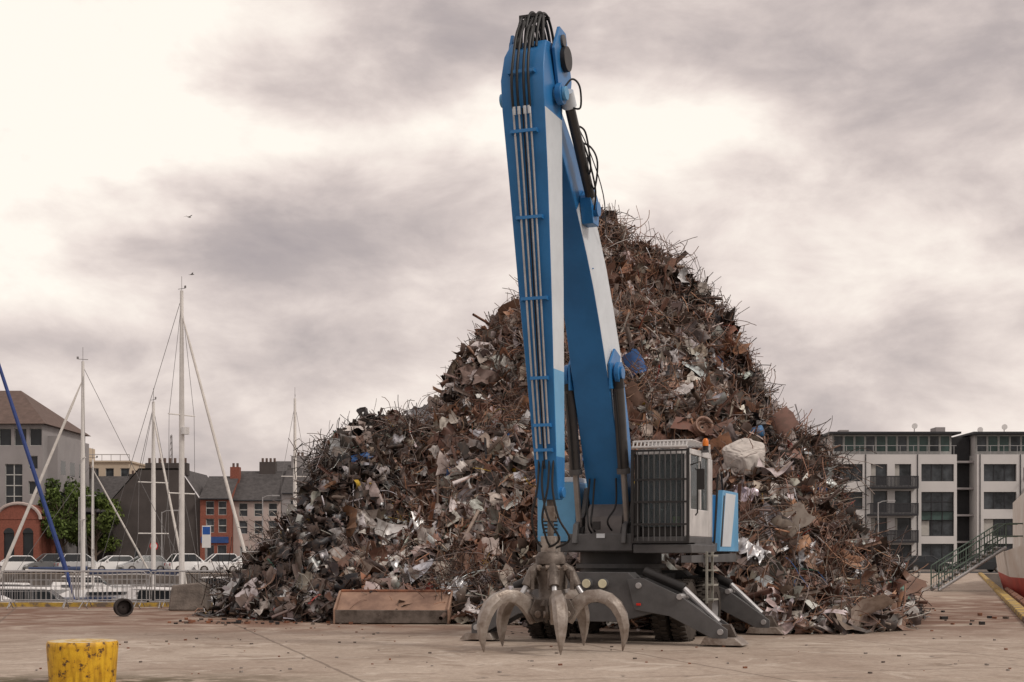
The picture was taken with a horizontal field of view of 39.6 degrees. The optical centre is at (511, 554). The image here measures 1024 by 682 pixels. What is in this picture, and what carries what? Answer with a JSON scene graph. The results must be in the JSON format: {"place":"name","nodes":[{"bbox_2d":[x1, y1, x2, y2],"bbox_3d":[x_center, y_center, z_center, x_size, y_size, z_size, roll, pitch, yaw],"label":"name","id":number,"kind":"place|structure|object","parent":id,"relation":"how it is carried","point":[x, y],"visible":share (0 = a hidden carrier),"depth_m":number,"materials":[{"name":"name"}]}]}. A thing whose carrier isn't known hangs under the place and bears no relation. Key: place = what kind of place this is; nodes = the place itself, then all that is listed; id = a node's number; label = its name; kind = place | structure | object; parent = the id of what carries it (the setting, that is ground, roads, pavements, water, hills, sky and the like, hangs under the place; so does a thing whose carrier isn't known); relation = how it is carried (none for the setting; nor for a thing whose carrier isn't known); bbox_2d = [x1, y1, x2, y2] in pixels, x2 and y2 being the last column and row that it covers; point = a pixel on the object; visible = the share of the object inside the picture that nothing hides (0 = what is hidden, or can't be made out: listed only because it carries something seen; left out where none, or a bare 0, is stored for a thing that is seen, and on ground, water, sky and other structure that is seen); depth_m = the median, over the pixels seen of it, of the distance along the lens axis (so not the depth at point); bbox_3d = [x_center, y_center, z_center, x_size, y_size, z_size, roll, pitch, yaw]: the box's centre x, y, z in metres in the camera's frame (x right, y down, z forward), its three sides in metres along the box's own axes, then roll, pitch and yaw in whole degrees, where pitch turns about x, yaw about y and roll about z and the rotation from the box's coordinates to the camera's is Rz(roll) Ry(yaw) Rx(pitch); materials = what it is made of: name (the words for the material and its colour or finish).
{"place":"outdoors","nodes":[
{"label":"outdoors","id":0,"kind":"place"},
{"bbox_2d":[89,464,128,491],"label":"slate roof house","id":1,"kind":"structure","parent":0,"point":[112,479],"depth_m":155.88,"materials":[{"name":"grey stone"}]},
{"bbox_2d":[85,470,136,561],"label":"slate roof house","id":2,"kind":"structure","parent":0,"point":[112,489],"depth_m":149.56,"materials":[{"name":"grey stone"}]},
{"bbox_2d":[89,448,144,475],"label":"hotel building","id":3,"kind":"structure","parent":0,"point":[112,468],"depth_m":170.04,"materials":[{"name":"beige paint"}]},
{"bbox_2d":[112,458,207,559],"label":"gable house","id":4,"kind":"structure","parent":0,"point":[134,527],"depth_m":138.00,"materials":[{"name":"stone"}]},
{"bbox_2d":[169,435,172,462],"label":"radio mast","id":5,"kind":"object","parent":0,"point":[171,450],"visible":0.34,"depth_m":189.85,"materials":[{"name":"metal"}]},
{"bbox_2d":[199,463,240,560],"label":"brick house","id":6,"kind":"structure","parent":0,"point":[216,513],"depth_m":137.65,"materials":[{"name":"red brick"}]},
{"bbox_2d":[233,458,285,555],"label":"terraced house","id":7,"kind":"structure","parent":0,"point":[253,488],"depth_m":139.15,"materials":[{"name":"grey brick"}]},
{"bbox_2d":[276,461,315,470],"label":"warehouse building","id":8,"kind":"structure","parent":0,"point":[280,465],"depth_m":166.62,"materials":[{"name":"grey stone"}]},
{"bbox_2d":[281,452,312,519],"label":"terraced house","id":9,"kind":"structure","parent":0,"point":[287,489],"depth_m":140.71,"materials":[{"name":"grey stone"}]},
{"bbox_2d":[5,571,997,572],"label":"road","id":10,"kind":"structure","parent":0,"point":[909,572],"depth_m":124.95,"materials":[{"name":"grey asphalt"}]},
{"bbox_2d":[0,556,36,572],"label":"parked car","id":11,"kind":"object","parent":10,"relation":"on","point":[14,563],"visible":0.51,"depth_m":121.82,"materials":[{"name":"white metal"}]},
{"bbox_2d":[23,554,63,572],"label":"parked car","id":12,"kind":"object","parent":10,"relation":"on","point":[46,560],"visible":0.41,"depth_m":121.99,"materials":[{"name":"grey metal"}]},
{"bbox_2d":[54,554,95,572],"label":"parked car","id":13,"kind":"object","parent":10,"relation":"on","point":[70,559],"visible":0.38,"depth_m":121.83,"materials":[{"name":"silver metal"}]},
{"bbox_2d":[88,556,132,569],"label":"parked car","id":14,"kind":"object","parent":10,"relation":"on","point":[109,562],"visible":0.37,"depth_m":122.17,"materials":[{"name":"white metal"}]},
{"bbox_2d":[117,556,165,568],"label":"parked car","id":15,"kind":"object","parent":10,"relation":"on","point":[138,562],"visible":0.59,"depth_m":122.09,"materials":[{"name":"silver metal"}]},
{"bbox_2d":[164,554,207,572],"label":"parked car","id":16,"kind":"object","parent":10,"relation":"on","point":[191,560],"visible":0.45,"depth_m":121.86,"materials":[{"name":"white metal"}]},
{"bbox_2d":[202,523,210,558],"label":"information sign","id":17,"kind":"object","parent":10,"relation":"on","point":[206,536],"visible":0.83,"depth_m":128.91,"materials":[{"name":"metal"}]},
{"bbox_2d":[194,554,237,572],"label":"parked car","id":18,"kind":"object","parent":10,"relation":"on","point":[206,564],"visible":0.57,"depth_m":122.27,"materials":[{"name":"white metal"}]},
{"bbox_2d":[219,556,242,572],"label":"parked car","id":19,"kind":"object","parent":10,"relation":"on","point":[229,566],"visible":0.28,"depth_m":121.43,"materials":[{"name":"white metal"}]},
{"bbox_2d":[903,556,953,571],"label":"parked car","id":20,"kind":"object","parent":10,"relation":"on","point":[921,562],"visible":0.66,"depth_m":126.18,"materials":[{"name":"black metal"}]},
{"bbox_2d":[953,554,997,571],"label":"parked car","id":21,"kind":"object","parent":10,"relation":"on","point":[990,565],"visible":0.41,"depth_m":126.22,"materials":[{"name":"black metal"}]},
{"bbox_2d":[0,573,1023,681],"bbox_3d":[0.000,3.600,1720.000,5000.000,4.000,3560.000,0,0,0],"label":"ground","id":22,"kind":"structure","parent":0,"point":[27,634],"depth_m":23.66,"materials":[{"name":"concrete"}]},
{"bbox_2d":[0,502,55,561],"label":"brick hall","id":23,"kind":"structure","parent":22,"relation":"on","point":[11,517],"depth_m":134.00,"materials":[{"name":"red brick"}]},
{"bbox_2d":[0,571,76,608],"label":"crowd barrier","id":24,"kind":"object","parent":22,"relation":"on","point":[35,588],"visible":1,"depth_m":41.55,"materials":[{"name":"metal"}]},
{"bbox_2d":[2,570,75,606],"bbox_3d":[-14.300,1.037,43.010,2.237,1.112,0.653,0,0,0],"label":"crowd barrier","id":25,"kind":"object","parent":22,"relation":"on","point":[51,599],"visible":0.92,"depth_m":43.00,"materials":[{"name":"metal"}]},
{"bbox_2d":[0,391,89,553],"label":"office building","id":26,"kind":"structure","parent":22,"relation":"on","point":[41,424],"depth_m":140.55,"materials":[{"name":"grey paint"}]},
{"bbox_2d":[45,476,86,542],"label":"tree","id":27,"kind":"object","parent":22,"relation":"on","point":[52,484],"visible":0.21,"depth_m":141.42,"materials":[{"name":"green plant"}]},
{"bbox_2d":[36,482,97,553],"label":"tree","id":28,"kind":"object","parent":22,"relation":"on","point":[53,496],"visible":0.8,"depth_m":135.52,"materials":[{"name":"green plant"}]},
{"bbox_2d":[46,639,117,681],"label":"mooring bollard","id":29,"kind":"object","parent":22,"relation":"on","point":[81,660],"visible":1,"depth_m":17.50,"materials":[{"name":"yellow metal"}]},
{"bbox_2d":[78,495,95,553],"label":"street lamp","id":30,"kind":"object","parent":22,"relation":"on","point":[79,521],"visible":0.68,"depth_m":133.96,"materials":[{"name":"metal"}]},
{"bbox_2d":[64,488,111,556],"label":"tree","id":31,"kind":"object","parent":22,"relation":"on","point":[101,496],"visible":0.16,"depth_m":139.49,"materials":[{"name":"green plant"}]},
{"bbox_2d":[63,498,124,561],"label":"tree","id":32,"kind":"object","parent":22,"relation":"on","point":[104,520],"visible":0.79,"depth_m":136.80,"materials":[{"name":"green plant"}]},
{"bbox_2d":[0,602,212,606],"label":"basin kerb","id":33,"kind":"structure","parent":22,"relation":"on","point":[57,604],"depth_m":43.40,"materials":[{"name":"yellow concrete"}]},
{"bbox_2d":[72,571,146,609],"bbox_3d":[-11.655,1.037,41.190,2.237,1.112,0.653,0,0,6],"label":"crowd barrier","id":34,"kind":"object","parent":22,"relation":"on","point":[97,601],"visible":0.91,"depth_m":41.21,"materials":[{"name":"metal"}]},
{"bbox_2d":[78,570,151,606],"bbox_3d":[-12.000,1.037,43.015,2.237,1.112,0.653,0,0,-1],"label":"crowd barrier","id":35,"kind":"object","parent":22,"relation":"on","point":[117,587],"visible":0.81,"depth_m":43.00,"materials":[{"name":"metal"}]},
{"bbox_2d":[113,598,133,616],"bbox_3d":[-10.000,1.365,36.600,0.467,0.467,0.240,0,0,-28],"label":"tyre","id":36,"kind":"object","parent":22,"relation":"on","point":[123,607],"visible":1,"depth_m":36.60,"materials":[{"name":"black rubber"}]},
{"bbox_2d":[161,510,177,556],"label":"street lamp","id":37,"kind":"object","parent":22,"relation":"on","point":[161,532],"visible":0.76,"depth_m":133.94,"materials":[{"name":"metal"}]},
{"bbox_2d":[149,571,225,608],"bbox_3d":[-9.508,1.037,41.732,2.237,1.112,0.653,0,0,-7],"label":"crowd barrier","id":38,"kind":"object","parent":22,"relation":"on","point":[180,582],"visible":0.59,"depth_m":41.67,"materials":[{"name":"metal"}]},
{"bbox_2d":[168,582,210,610],"bbox_3d":[-9.224,1.200,40.750,1.042,0.800,0.900,0,0,0],"label":"concrete block","id":39,"kind":"object","parent":22,"relation":"on","point":[186,597],"depth_m":40.30,"materials":[{"name":"grey concrete"}]},
{"bbox_2d":[155,570,227,606],"bbox_3d":[-9.700,1.037,43.031,2.237,1.112,0.654,0,0,-2],"label":"crowd barrier","id":40,"kind":"object","parent":22,"relation":"on","point":[159,599],"visible":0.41,"depth_m":43.01,"materials":[{"name":"metal"}]},
{"bbox_2d":[262,495,279,537],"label":"street lamp","id":41,"kind":"object","parent":22,"relation":"on","point":[262,508],"visible":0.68,"depth_m":133.94,"materials":[{"name":"metal"}]},
{"bbox_2d":[333,589,452,623],"bbox_3d":[-2.733,1.212,33.003,2.690,0.777,0.888,0,0,5],"label":"steel trough","id":42,"kind":"object","parent":22,"relation":"on","point":[379,606],"visible":1,"depth_m":32.82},
{"bbox_2d":[35,604,1010,673],"bbox_3d":[2.261,1.559,33.698,20.599,0.080,29.399,0,0,0],"label":"loose debris","id":43,"kind":"object","parent":22,"relation":"on","point":[238,621],"visible":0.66,"depth_m":32.38,"materials":[{"name":"black metal"}]},
{"bbox_2d":[186,200,943,634],"bbox_3d":[1.491,-4.707,42.773,20.095,13.288,30.455,0,0,0],"label":"scrap metal heap","id":44,"kind":"object","parent":22,"relation":"on","point":[436,492],"visible":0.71,"depth_m":36.24,"materials":[{"name":"brown metal"}]},
{"bbox_2d":[722,438,764,475],"bbox_3d":[5.541,-2.302,33.824,0.923,0.710,0.873,-23,28,-27],"label":"bulk bag","id":45,"kind":"object","parent":44,"relation":"on","point":[737,451],"visible":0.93,"depth_m":33.57,"materials":[{"name":"fabric"}]},
{"bbox_2d":[460,11,785,654],"bbox_3d":[1.735,-3.544,25.972,5.273,10.338,8.233,0,0,21],"label":"material handler","id":46,"kind":"object","parent":22,"relation":"on","point":[614,525],"visible":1,"depth_m":24.86,"materials":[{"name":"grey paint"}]},
{"bbox_2d":[640,454,706,536],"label":"cab windows","id":47,"kind":"structure","parent":46,"relation":"in","point":[694,459],"depth_m":25.60,"materials":[{"name":"black glass"}]},
{"bbox_2d":[681,490,737,562],"bbox_3d":[3.824,-0.550,27.202,0.207,1.400,3.940,0,0,21],"label":"side door","id":48,"kind":"structure","parent":46,"relation":"in","point":[727,507],"depth_m":27.84,"materials":[{"name":"blue paint"}]},
{"bbox_2d":[877,500,894,535],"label":"street lamp","id":49,"kind":"object","parent":22,"relation":"on","point":[878,512],"visible":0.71,"depth_m":133.95,"materials":[{"name":"metal"}]},
{"bbox_2d":[930,523,1022,591],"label":"gangway","id":50,"kind":"object","parent":22,"relation":"on","point":[971,564],"visible":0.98,"depth_m":62.04,"materials":[{"name":"metal"}]},
{"bbox_2d":[978,572,1023,622],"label":"quay kerb","id":51,"kind":"structure","parent":22,"relation":"on","point":[1016,607],"depth_m":47.66,"materials":[{"name":"yellow concrete"}]},
{"bbox_2d":[1004,587,1023,606],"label":"quay fender","id":52,"kind":"object","parent":22,"relation":"on","point":[1018,598],"visible":0.82,"depth_m":50.64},
{"bbox_2d":[0,0,1023,496],"label":"sky","id":53,"kind":"structure","parent":0,"point":[850,173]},
{"bbox_2d":[820,423,1023,563],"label":"apartment building","id":54,"kind":"structure","parent":0,"point":[945,491],"depth_m":148.30,"materials":[{"name":"white paint"}]},
{"bbox_2d":[919,569,994,570],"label":"pavement","id":55,"kind":"structure","parent":0,"point":[954,570],"depth_m":134.00,"materials":[{"name":"concrete"}]},
{"label":"water","id":56,"kind":"structure","parent":0,"visible":0},
{"bbox_2d":[0,582,29,585],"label":"motorboat","id":57,"kind":"object","parent":56,"relation":"on","point":[18,584],"visible":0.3,"depth_m":75.21,"materials":[{"name":"white plastic"}]},
{"bbox_2d":[0,364,74,600],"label":"sailing yacht","id":58,"kind":"object","parent":56,"relation":"on","point":[48,517],"visible":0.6,"depth_m":60.80,"materials":[{"name":"blue paint"}]},
{"bbox_2d":[0,586,78,600],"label":"motorboat","id":59,"kind":"object","parent":56,"relation":"on","point":[21,595],"visible":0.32,"depth_m":65.21,"materials":[{"name":"white plastic"}]},
{"bbox_2d":[8,456,150,593],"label":"sailing yacht","id":60,"kind":"object","parent":56,"relation":"on","point":[73,568],"visible":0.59,"depth_m":87.94,"materials":[{"name":"white paint"}]},
{"bbox_2d":[0,357,189,599],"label":"sailing yacht","id":61,"kind":"object","parent":56,"relation":"on","point":[111,593],"visible":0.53,"depth_m":70.64,"materials":[{"name":"white paint"}]},
{"bbox_2d":[62,576,129,586],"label":"motorboat","id":62,"kind":"object","parent":56,"relation":"on","point":[102,580],"visible":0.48,"depth_m":99.38,"materials":[{"name":"white plastic"}]},
{"bbox_2d":[96,388,186,588],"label":"sailing yacht","id":63,"kind":"object","parent":56,"relation":"on","point":[153,482],"visible":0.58,"depth_m":73.50,"materials":[{"name":"white paint"}]},
{"bbox_2d":[85,276,246,598],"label":"sailing yacht","id":64,"kind":"object","parent":56,"relation":"on","point":[183,430],"visible":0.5,"depth_m":69.48,"materials":[{"name":"white paint"}]},
{"bbox_2d":[133,587,216,604],"bbox_3d":[-15.114,2.400,63.969,6.182,1.799,2.200,0,0,20],"label":"motorboat","id":65,"kind":"object","parent":56,"relation":"on","point":[156,593],"visible":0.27,"depth_m":63.40,"materials":[{"name":"white plastic"}]},
{"bbox_2d":[201,577,225,596],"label":"motorboat","id":66,"kind":"object","parent":56,"relation":"on","point":[210,582],"visible":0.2,"depth_m":94.15,"materials":[{"name":"white plastic"}]},
{"bbox_2d":[281,398,308,516],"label":"sailing yacht","id":67,"kind":"object","parent":56,"relation":"on","point":[294,451],"visible":0.18,"depth_m":89.32,"materials":[{"name":"white paint"}]},
{"bbox_2d":[996,468,1023,597],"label":"moored ship","id":68,"kind":"object","parent":56,"relation":"on","point":[1010,565],"visible":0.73,"depth_m":62.01,"materials":[{"name":"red metal"}]}
]}

